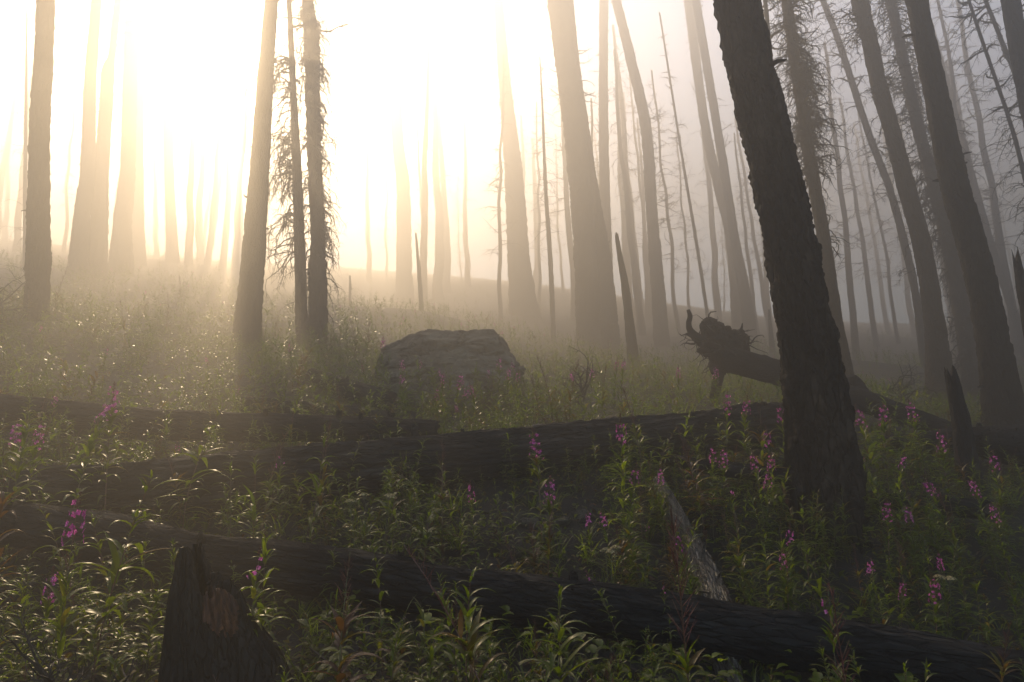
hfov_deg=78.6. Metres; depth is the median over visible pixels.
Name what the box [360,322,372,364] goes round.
fireweed
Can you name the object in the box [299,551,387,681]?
fireweed
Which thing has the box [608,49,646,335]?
foggy tree
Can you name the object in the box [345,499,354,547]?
umbel plant
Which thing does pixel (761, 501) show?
fireweed
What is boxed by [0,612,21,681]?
fireweed
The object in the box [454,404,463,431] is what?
fireweed
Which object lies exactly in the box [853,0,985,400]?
burnt tree
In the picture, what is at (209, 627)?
burnt stump
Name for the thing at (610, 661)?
fireweed
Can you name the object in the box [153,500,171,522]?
fireweed
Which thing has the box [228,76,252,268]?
foggy tree
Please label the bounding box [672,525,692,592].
fireweed
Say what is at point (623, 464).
fireweed
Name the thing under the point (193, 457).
fireweed
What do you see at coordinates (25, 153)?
dead conifer
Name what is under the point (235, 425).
fallen log
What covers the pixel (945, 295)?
foggy tree
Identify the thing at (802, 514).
fireweed
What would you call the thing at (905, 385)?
dead shrub
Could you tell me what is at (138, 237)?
burnt tree
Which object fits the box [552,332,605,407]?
dead shrub
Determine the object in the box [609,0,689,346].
burnt tree
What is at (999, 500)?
fireweed
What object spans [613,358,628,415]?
fireweed
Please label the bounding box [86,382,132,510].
fireweed
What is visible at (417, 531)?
fireweed
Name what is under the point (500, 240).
foggy tree
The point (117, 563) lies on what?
fireweed
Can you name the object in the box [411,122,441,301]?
foggy tree
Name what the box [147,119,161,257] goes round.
foggy tree
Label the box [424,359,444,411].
fireweed
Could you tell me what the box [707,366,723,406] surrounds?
fireweed
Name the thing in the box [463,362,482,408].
fireweed
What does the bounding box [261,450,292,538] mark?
fireweed
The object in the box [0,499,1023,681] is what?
fallen log
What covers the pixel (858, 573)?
fireweed
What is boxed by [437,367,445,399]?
fireweed
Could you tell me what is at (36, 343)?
fireweed
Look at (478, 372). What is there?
fireweed
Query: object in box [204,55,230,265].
foggy tree
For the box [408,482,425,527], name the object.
fireweed
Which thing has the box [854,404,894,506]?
fireweed
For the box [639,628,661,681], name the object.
fireweed
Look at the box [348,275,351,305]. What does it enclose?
broken snag
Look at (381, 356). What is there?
fireweed
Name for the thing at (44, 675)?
fireweed
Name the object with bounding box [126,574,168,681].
fireweed
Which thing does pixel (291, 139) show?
burnt tree
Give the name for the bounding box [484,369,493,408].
fireweed
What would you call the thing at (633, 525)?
fireweed
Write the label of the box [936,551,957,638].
fireweed
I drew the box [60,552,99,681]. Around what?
fireweed
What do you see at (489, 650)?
fireweed
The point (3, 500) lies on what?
fireweed
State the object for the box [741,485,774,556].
fireweed
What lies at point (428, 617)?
broad leaved undergrowth
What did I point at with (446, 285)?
foggy tree
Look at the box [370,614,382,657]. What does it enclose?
fireweed
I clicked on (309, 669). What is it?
fireweed
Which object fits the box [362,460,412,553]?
fireweed
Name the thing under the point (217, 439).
fireweed
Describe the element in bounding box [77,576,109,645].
fireweed
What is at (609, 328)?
burnt tree
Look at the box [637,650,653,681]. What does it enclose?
fireweed
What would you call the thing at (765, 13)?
dead conifer
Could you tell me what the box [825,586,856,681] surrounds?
fireweed
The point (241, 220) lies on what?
foggy tree
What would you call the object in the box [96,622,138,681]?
fireweed
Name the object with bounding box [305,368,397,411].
fallen log
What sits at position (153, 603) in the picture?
fireweed
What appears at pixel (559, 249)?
foggy tree
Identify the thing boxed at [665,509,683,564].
fireweed
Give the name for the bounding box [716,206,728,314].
foggy tree
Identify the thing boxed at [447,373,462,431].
fireweed
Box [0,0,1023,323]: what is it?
sky
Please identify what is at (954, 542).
fireweed
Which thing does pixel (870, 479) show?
fireweed
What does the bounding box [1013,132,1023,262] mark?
foggy tree
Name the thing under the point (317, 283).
burnt tree
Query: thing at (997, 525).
fireweed
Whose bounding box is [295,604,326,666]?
fireweed
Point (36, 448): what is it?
fireweed
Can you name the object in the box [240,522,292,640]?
fireweed
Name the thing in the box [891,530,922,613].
fireweed
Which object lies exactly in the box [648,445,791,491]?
fallen log
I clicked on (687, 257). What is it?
foggy tree
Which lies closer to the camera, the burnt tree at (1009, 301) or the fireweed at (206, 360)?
the fireweed at (206, 360)
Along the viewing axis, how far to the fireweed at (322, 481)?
4.26 m
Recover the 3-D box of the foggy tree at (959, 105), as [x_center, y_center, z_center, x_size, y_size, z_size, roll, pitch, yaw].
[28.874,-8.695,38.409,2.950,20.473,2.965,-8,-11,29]
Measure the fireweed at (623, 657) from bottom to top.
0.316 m
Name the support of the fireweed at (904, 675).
on the ground at (384, 284)
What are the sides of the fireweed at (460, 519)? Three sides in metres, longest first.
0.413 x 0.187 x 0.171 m
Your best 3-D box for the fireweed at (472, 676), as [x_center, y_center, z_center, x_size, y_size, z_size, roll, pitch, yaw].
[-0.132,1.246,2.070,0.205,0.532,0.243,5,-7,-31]
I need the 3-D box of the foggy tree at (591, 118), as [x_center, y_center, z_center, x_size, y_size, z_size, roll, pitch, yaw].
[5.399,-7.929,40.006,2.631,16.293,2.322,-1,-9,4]
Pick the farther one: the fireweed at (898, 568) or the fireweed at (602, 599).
the fireweed at (898, 568)
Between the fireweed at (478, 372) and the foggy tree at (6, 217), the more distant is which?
the foggy tree at (6, 217)
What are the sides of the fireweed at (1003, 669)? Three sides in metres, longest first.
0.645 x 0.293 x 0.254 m
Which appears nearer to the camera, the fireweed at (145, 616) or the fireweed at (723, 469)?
the fireweed at (145, 616)
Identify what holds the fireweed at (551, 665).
on the ground at (384, 284)
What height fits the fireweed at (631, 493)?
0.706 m
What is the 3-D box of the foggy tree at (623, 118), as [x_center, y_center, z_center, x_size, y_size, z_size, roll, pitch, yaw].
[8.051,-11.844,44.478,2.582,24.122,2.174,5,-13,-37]
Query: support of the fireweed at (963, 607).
on the ground at (384, 284)
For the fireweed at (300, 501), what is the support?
on the ground at (384, 284)
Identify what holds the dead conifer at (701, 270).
on the ground at (384, 284)
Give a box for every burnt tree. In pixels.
[21,0,54,320]
[64,0,101,278]
[89,0,150,278]
[108,0,153,276]
[132,0,158,266]
[146,0,182,262]
[229,0,286,347]
[239,0,318,347]
[277,0,353,343]
[383,0,414,305]
[490,0,541,317]
[545,0,602,354]
[557,0,621,357]
[589,0,623,276]
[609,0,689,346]
[684,0,741,329]
[688,0,759,348]
[713,0,873,553]
[764,0,853,375]
[803,0,924,366]
[817,0,952,416]
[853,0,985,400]
[902,0,1023,425]
[924,2,1023,357]
[977,0,1023,127]
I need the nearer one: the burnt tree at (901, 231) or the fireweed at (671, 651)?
the fireweed at (671, 651)
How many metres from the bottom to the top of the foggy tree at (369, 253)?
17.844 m
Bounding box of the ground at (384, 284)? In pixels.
[0,240,1023,681]
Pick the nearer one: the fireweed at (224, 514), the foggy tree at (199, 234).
the fireweed at (224, 514)
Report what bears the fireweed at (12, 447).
on the ground at (384, 284)
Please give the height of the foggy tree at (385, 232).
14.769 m
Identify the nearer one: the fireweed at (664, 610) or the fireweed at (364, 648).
the fireweed at (364, 648)
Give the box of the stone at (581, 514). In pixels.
[569,509,590,521]
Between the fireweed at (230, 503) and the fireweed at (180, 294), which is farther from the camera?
the fireweed at (180, 294)
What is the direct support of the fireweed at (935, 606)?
on the ground at (384, 284)
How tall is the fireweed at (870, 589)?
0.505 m
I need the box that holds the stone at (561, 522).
[553,516,570,525]
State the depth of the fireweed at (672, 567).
3.82 m
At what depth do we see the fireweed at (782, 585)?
3.48 m
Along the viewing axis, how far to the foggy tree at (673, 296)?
41.45 m
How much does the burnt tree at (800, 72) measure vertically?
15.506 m
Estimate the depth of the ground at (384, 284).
5.34 m
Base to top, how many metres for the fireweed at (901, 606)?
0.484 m
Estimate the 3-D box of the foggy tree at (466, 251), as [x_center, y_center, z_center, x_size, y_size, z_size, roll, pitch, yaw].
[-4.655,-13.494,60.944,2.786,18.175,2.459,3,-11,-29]
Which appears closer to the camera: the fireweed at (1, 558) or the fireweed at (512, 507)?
the fireweed at (1, 558)
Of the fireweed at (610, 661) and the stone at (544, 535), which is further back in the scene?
the stone at (544, 535)
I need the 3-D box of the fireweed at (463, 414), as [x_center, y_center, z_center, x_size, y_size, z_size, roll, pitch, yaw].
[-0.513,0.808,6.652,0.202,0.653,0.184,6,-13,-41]
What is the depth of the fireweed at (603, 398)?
7.01 m
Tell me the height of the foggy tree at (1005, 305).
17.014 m
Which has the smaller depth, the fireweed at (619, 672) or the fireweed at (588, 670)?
the fireweed at (588, 670)
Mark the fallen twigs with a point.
(494, 519)
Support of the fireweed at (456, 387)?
on the ground at (384, 284)
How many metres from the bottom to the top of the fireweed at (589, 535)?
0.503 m
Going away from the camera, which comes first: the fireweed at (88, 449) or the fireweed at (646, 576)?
the fireweed at (646, 576)
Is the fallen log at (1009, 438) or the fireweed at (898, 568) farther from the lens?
the fallen log at (1009, 438)
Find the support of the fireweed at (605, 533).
on the ground at (384, 284)
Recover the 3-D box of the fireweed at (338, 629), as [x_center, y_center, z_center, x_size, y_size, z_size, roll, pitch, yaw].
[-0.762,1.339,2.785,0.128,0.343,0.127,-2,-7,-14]
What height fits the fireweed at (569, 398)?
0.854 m
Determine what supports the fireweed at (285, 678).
on the ground at (384, 284)
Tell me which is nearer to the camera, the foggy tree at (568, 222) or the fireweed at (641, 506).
the fireweed at (641, 506)
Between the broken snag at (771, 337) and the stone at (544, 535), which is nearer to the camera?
the stone at (544, 535)
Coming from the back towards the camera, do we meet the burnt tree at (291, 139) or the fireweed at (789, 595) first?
the burnt tree at (291, 139)
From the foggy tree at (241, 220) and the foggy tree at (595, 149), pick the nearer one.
the foggy tree at (595, 149)
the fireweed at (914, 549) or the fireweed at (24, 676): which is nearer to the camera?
the fireweed at (24, 676)
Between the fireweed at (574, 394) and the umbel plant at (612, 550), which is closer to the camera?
the umbel plant at (612, 550)
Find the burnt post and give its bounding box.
[944,365,986,492]
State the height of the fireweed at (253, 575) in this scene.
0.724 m
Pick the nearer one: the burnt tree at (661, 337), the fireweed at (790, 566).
the fireweed at (790, 566)
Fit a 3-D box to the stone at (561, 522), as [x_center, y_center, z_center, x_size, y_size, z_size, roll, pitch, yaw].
[0.376,1.339,4.634,0.168,0.077,0.117,-2,-31,-38]
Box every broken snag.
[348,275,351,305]
[415,232,423,310]
[615,232,639,366]
[768,309,775,352]
[1011,247,1023,335]
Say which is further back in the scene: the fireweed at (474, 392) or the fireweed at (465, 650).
the fireweed at (474, 392)
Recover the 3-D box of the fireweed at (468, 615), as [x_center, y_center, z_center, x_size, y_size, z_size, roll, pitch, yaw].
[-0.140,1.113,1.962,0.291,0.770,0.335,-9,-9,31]
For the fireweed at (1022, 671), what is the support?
on the ground at (384, 284)
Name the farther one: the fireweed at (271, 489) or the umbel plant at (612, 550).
the fireweed at (271, 489)
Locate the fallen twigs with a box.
[0,307,1023,681]
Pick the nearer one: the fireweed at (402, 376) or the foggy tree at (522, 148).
the fireweed at (402, 376)
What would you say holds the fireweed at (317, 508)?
on the ground at (384, 284)
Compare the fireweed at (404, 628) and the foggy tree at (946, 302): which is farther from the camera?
the foggy tree at (946, 302)
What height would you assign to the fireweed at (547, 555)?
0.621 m
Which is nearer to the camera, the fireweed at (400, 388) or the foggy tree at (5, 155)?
the fireweed at (400, 388)
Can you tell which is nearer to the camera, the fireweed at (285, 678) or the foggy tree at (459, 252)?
the fireweed at (285, 678)
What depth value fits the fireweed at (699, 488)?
4.60 m
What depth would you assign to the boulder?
9.52 m
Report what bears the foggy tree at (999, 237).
on the ground at (384, 284)
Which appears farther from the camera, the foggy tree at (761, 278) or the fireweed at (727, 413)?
the foggy tree at (761, 278)
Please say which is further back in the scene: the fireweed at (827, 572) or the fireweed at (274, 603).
the fireweed at (827, 572)
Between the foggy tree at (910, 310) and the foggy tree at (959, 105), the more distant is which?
the foggy tree at (910, 310)
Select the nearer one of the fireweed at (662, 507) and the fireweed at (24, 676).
the fireweed at (24, 676)
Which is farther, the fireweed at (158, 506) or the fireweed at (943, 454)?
the fireweed at (943, 454)
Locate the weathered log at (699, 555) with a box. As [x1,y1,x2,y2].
[653,475,742,681]
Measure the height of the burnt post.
1.748 m
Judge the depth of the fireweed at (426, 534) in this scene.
3.78 m
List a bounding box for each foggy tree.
[0,90,23,234]
[1,135,17,241]
[12,44,33,251]
[50,57,82,252]
[109,145,119,213]
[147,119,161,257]
[181,17,212,265]
[184,92,214,263]
[202,172,213,251]
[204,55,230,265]
[207,138,226,251]
[218,84,242,266]
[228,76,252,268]
[231,175,246,262]
[266,120,281,272]
[358,109,377,282]
[375,156,396,275]
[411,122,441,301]
[412,47,439,308]
[418,65,459,300]
[428,97,457,292]
[450,170,469,279]
[453,116,477,286]
[474,54,523,324]
[518,115,535,217]
[525,138,543,287]
[529,101,554,309]
[545,42,575,320]
[548,134,566,292]
[588,98,598,184]
[593,130,617,254]
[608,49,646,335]
[610,24,644,326]
[610,65,635,314]
[622,74,665,319]
[623,92,644,309]
[636,118,652,317]
[642,70,688,335]
[670,132,695,327]
[686,44,722,322]
[715,147,727,264]
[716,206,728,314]
[726,133,764,340]
[733,118,773,337]
[739,146,774,333]
[816,137,844,282]
[822,42,869,360]
[835,97,880,347]
[851,123,892,335]
[854,112,905,343]
[877,122,916,337]
[896,112,920,194]
[904,56,957,357]
[927,214,952,343]
[930,0,1020,254]
[936,226,950,322]
[945,60,1010,341]
[947,60,1023,264]
[950,0,1023,355]
[986,186,1014,339]
[1000,206,1019,313]
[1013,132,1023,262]
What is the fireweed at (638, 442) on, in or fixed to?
on the ground at (384, 284)
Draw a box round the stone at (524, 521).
[518,517,540,528]
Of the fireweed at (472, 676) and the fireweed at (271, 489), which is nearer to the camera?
the fireweed at (472, 676)
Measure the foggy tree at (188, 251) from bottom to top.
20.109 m
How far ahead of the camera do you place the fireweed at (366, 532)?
3.69 m
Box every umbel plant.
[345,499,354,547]
[359,492,395,553]
[600,545,619,583]
[933,574,955,637]
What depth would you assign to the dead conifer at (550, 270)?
29.33 m
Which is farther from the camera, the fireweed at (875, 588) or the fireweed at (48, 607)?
the fireweed at (875, 588)
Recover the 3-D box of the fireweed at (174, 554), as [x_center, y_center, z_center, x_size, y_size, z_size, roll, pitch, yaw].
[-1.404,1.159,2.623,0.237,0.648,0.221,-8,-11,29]
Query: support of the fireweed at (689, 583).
on the ground at (384, 284)
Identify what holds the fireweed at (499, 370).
on the ground at (384, 284)
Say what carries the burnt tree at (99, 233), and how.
on the ground at (384, 284)
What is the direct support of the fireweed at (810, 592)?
on the ground at (384, 284)
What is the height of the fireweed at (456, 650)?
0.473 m
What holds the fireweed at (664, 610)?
on the ground at (384, 284)
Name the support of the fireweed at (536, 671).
on the ground at (384, 284)
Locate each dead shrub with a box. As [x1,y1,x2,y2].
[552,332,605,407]
[868,356,945,406]
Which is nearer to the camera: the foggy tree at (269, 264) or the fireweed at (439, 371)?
the fireweed at (439, 371)
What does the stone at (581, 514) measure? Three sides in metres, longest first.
0.174 x 0.140 x 0.085 m
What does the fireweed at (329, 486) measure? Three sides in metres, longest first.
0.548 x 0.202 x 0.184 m
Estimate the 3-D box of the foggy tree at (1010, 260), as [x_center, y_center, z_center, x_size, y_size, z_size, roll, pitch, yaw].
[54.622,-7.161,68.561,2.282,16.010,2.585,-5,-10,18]
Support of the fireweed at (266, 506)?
on the ground at (384, 284)
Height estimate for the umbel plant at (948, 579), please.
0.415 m
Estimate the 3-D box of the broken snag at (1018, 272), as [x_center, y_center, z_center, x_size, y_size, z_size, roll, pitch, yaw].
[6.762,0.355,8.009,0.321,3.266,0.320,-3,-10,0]
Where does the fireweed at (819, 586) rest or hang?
on the ground at (384, 284)
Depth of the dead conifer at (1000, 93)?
16.25 m
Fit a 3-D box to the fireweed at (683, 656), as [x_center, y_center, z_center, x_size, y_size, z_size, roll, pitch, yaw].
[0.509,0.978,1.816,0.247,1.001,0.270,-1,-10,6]
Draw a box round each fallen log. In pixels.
[0,394,439,443]
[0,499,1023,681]
[2,402,784,518]
[235,396,395,417]
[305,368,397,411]
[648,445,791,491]
[863,489,993,519]
[877,423,1023,466]
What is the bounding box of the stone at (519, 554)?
[515,550,531,560]
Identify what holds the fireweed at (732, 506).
on the ground at (384, 284)
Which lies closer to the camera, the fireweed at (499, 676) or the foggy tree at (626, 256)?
the fireweed at (499, 676)
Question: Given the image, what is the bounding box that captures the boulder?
[371,329,525,412]
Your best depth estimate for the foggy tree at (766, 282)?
47.74 m
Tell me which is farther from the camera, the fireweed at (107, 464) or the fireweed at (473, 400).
the fireweed at (473, 400)
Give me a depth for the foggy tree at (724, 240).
61.96 m
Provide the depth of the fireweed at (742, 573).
3.80 m
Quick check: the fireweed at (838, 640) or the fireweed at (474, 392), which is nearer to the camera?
the fireweed at (838, 640)
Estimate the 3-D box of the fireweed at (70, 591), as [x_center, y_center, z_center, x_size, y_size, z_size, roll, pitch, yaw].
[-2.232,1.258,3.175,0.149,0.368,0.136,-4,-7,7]
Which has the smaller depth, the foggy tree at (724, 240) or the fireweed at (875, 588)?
the fireweed at (875, 588)
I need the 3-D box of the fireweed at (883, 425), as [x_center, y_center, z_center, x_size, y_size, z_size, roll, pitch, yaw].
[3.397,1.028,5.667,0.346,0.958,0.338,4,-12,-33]
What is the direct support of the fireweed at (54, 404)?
on the ground at (384, 284)
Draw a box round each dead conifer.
[0,4,32,270]
[527,56,564,341]
[659,12,719,316]
[762,0,802,58]
[932,0,1023,314]
[959,0,1019,165]
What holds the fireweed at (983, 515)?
on the ground at (384, 284)
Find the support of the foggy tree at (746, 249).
on the ground at (384, 284)
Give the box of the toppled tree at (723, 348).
[677,309,951,431]
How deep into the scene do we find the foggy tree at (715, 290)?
50.03 m
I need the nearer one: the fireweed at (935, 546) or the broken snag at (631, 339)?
the fireweed at (935, 546)
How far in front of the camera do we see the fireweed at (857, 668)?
2.82 m
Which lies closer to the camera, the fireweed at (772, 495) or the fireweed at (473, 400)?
the fireweed at (772, 495)
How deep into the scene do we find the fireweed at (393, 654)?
2.28 m
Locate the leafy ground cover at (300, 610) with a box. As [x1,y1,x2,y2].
[0,272,1023,681]
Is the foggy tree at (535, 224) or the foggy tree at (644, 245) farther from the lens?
the foggy tree at (535, 224)
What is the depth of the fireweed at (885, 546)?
4.29 m
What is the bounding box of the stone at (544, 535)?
[534,528,556,541]
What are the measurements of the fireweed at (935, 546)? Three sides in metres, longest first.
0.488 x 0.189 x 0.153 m
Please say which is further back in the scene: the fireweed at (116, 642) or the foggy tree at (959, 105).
the foggy tree at (959, 105)
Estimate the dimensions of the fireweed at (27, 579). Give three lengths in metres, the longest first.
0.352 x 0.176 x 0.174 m
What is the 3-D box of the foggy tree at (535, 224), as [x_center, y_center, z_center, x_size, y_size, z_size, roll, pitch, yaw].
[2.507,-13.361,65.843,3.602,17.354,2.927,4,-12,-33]
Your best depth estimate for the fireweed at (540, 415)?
6.98 m
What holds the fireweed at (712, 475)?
on the ground at (384, 284)
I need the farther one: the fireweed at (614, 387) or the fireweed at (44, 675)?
the fireweed at (614, 387)
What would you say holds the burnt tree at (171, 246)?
on the ground at (384, 284)
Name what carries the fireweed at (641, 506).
on the ground at (384, 284)
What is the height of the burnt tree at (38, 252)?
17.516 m
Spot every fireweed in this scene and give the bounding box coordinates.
[0,399,53,560]
[0,418,29,499]
[0,445,25,608]
[0,545,11,581]
[0,558,26,664]
[0,565,40,680]
[0,587,148,681]
[0,591,19,652]
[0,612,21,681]
[0,627,34,681]
[5,555,44,616]
[15,420,50,554]
[16,566,66,681]
[18,491,97,681]
[20,660,31,681]
[33,325,42,361]
[44,393,58,453]
[47,470,168,681]
[49,270,66,321]
[54,394,114,507]
[56,553,88,615]
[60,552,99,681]
[64,541,97,627]
[71,512,135,657]
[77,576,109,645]
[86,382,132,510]
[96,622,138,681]
[99,584,136,662]
[119,301,128,348]
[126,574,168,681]
[146,537,181,680]
[146,576,159,623]
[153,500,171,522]
[154,405,228,527]
[159,550,174,603]
[163,293,169,325]
[175,274,185,307]
[204,355,213,394]
[210,430,225,452]
[214,454,248,536]
[214,484,243,536]
[234,453,269,537]
[239,546,285,646]
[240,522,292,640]
[248,427,289,538]
[260,473,285,520]
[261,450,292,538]
[266,592,277,639]
[271,307,281,339]
[276,651,299,681]
[285,341,297,387]
[289,466,315,534]
[291,435,339,543]
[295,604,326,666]
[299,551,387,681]
[304,660,323,681]
[307,418,335,544]
[320,477,349,546]
[320,604,337,653]
[323,594,368,677]
[326,600,353,675]
[336,474,359,546]
[341,500,368,547]
[348,496,382,551]
[349,318,362,358]
[353,614,379,681]
[355,546,402,678]
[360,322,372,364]
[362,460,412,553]
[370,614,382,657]
[372,337,387,370]
[373,464,409,539]
[374,609,420,681]
[378,471,394,530]
[378,620,413,681]
[394,373,407,407]
[394,373,414,416]
[396,360,413,414]
[396,480,427,557]
[401,614,406,645]
[404,543,507,681]
[407,497,448,563]
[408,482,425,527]
[413,355,427,410]
[420,616,452,681]
[421,572,480,681]
[422,484,453,563]
[422,646,441,680]
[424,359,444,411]
[429,387,439,419]
[429,438,463,562]
[433,566,511,681]
[434,617,444,659]
[435,371,447,422]
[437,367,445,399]
[439,365,459,410]
[445,581,478,681]
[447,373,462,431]
[451,374,463,409]
[451,497,468,554]
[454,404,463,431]
[456,387,468,429]
[460,378,470,417]
[460,479,486,568]
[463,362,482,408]
[467,375,479,412]
[467,383,486,429]
[468,366,485,409]
[468,633,481,681]
[475,616,503,681]
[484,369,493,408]
[486,638,526,681]
[491,359,504,411]
[492,478,508,528]
[492,663,506,681]
[497,643,524,681]
[498,369,514,418]
[498,486,525,562]
[503,366,516,411]
[519,580,599,681]
[520,618,549,681]
[523,428,563,572]
[527,368,547,423]
[528,475,569,576]
[528,503,566,577]
[530,627,554,681]
[536,354,560,422]
[557,359,580,422]
[569,371,579,418]
[579,511,604,579]
[582,657,599,681]
[585,369,598,414]
[586,570,631,673]
[595,363,614,416]
[596,510,621,583]
[600,647,615,681]
[604,413,644,544]
[606,645,629,681]
[607,357,619,416]
[609,645,632,681]
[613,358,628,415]
[613,462,646,560]
[615,542,644,586]
[618,516,657,587]
[620,382,656,487]
[621,496,655,585]
[632,463,649,533]
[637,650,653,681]
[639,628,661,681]
[642,554,653,587]
[651,467,673,552]
[655,505,707,681]
[660,580,676,663]
[660,620,680,681]
[664,528,682,591]
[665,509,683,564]
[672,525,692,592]
[673,365,686,412]
[674,531,699,594]
[675,425,726,545]
[676,537,700,587]
[700,445,724,538]
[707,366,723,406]
[709,446,739,540]
[715,390,742,500]
[719,505,765,602]
[725,484,748,567]
[731,539,754,605]
[733,395,759,492]
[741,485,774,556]
[744,400,786,507]
[747,451,776,542]
[754,472,780,557]
[758,425,788,526]
[760,453,781,543]
[770,547,796,610]
[773,402,784,491]
[774,548,797,609]
[776,523,807,609]
[783,495,825,587]
[795,542,823,612]
[798,543,847,619]
[814,583,860,681]
[818,556,839,614]
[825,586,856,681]
[845,641,865,679]
[846,546,873,621]
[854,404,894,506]
[854,558,882,622]
[863,457,895,535]
[865,402,906,493]
[866,567,894,623]
[873,499,903,597]
[874,578,899,621]
[877,527,903,579]
[885,544,910,608]
[890,451,907,536]
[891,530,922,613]
[891,579,913,626]
[892,661,918,681]
[894,562,920,630]
[901,505,929,596]
[902,399,939,494]
[914,547,952,634]
[920,575,953,637]
[923,475,969,578]
[924,516,949,576]
[927,429,965,536]
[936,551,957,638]
[937,485,980,601]
[951,568,978,640]
[968,475,1008,577]
[977,622,1023,681]
[981,451,1021,548]
[987,501,1021,593]
[1008,655,1023,681]
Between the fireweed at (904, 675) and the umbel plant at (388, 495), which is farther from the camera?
the umbel plant at (388, 495)
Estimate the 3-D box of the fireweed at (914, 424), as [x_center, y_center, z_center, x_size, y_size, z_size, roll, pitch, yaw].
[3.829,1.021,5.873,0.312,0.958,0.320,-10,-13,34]
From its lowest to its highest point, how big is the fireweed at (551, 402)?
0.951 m
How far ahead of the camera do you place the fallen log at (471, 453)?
5.02 m
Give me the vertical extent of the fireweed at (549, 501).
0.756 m
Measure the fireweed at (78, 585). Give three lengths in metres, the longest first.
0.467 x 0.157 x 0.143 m
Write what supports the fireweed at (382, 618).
on the ground at (384, 284)
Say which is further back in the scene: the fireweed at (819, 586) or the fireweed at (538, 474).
the fireweed at (538, 474)
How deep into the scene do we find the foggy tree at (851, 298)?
33.14 m
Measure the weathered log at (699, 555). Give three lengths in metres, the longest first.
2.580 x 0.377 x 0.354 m
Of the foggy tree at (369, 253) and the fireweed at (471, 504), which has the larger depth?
the foggy tree at (369, 253)
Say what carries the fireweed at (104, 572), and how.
on the ground at (384, 284)
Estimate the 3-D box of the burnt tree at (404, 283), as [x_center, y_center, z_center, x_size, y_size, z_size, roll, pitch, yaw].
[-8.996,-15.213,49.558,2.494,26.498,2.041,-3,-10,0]
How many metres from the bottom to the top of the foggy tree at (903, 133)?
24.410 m
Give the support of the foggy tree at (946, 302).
on the ground at (384, 284)
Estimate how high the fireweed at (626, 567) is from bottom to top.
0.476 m
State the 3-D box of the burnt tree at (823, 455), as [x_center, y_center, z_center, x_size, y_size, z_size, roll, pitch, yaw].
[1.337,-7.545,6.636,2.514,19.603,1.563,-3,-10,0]
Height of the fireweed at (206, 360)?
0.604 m
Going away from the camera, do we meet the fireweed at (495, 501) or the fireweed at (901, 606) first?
the fireweed at (901, 606)
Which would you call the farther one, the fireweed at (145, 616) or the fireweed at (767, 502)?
the fireweed at (767, 502)
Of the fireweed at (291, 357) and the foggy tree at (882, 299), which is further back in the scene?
the foggy tree at (882, 299)
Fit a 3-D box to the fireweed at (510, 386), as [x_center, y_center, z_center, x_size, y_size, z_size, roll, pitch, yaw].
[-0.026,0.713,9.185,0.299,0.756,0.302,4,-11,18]
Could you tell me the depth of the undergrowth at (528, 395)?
7.05 m
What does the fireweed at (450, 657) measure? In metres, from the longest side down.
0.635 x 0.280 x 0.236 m
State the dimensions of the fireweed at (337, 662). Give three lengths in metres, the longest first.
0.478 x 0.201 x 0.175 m
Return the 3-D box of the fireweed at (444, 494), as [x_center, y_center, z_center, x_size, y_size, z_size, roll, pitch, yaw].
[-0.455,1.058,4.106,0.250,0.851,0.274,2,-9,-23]
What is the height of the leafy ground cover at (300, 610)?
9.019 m
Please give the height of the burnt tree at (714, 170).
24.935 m
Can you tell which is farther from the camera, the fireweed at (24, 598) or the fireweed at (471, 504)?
the fireweed at (471, 504)
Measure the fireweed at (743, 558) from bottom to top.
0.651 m
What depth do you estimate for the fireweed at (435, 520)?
4.09 m
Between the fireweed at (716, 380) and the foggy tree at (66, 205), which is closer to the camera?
the fireweed at (716, 380)
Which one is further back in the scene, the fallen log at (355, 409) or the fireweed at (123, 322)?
the fireweed at (123, 322)
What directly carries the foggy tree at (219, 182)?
on the ground at (384, 284)
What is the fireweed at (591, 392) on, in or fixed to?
on the ground at (384, 284)
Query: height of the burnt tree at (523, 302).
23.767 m
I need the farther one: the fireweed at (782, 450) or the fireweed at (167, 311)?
the fireweed at (167, 311)
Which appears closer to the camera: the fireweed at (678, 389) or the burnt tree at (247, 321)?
the fireweed at (678, 389)
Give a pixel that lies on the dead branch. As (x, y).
(6, 298)
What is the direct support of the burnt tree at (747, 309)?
on the ground at (384, 284)
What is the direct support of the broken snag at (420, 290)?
on the ground at (384, 284)
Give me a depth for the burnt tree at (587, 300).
28.29 m
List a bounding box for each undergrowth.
[0,233,1023,681]
[0,303,1023,681]
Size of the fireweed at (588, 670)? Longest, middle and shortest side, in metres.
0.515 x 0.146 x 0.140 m
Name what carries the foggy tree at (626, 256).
on the ground at (384, 284)
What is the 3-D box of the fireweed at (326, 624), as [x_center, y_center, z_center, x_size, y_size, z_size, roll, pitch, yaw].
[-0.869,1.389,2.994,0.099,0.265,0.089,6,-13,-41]
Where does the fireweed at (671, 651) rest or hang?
on the ground at (384, 284)
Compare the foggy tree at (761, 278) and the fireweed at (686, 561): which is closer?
the fireweed at (686, 561)
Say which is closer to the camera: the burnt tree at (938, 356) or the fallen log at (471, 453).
the fallen log at (471, 453)
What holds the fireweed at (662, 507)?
on the ground at (384, 284)
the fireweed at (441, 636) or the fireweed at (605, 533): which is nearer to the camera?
the fireweed at (441, 636)
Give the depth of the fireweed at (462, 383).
8.81 m
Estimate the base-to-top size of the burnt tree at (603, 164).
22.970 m
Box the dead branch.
[0,264,61,329]
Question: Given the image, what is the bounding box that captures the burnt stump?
[158,542,293,681]
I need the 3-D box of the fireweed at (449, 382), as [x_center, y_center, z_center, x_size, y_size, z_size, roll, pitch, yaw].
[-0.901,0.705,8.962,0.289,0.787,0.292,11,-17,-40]

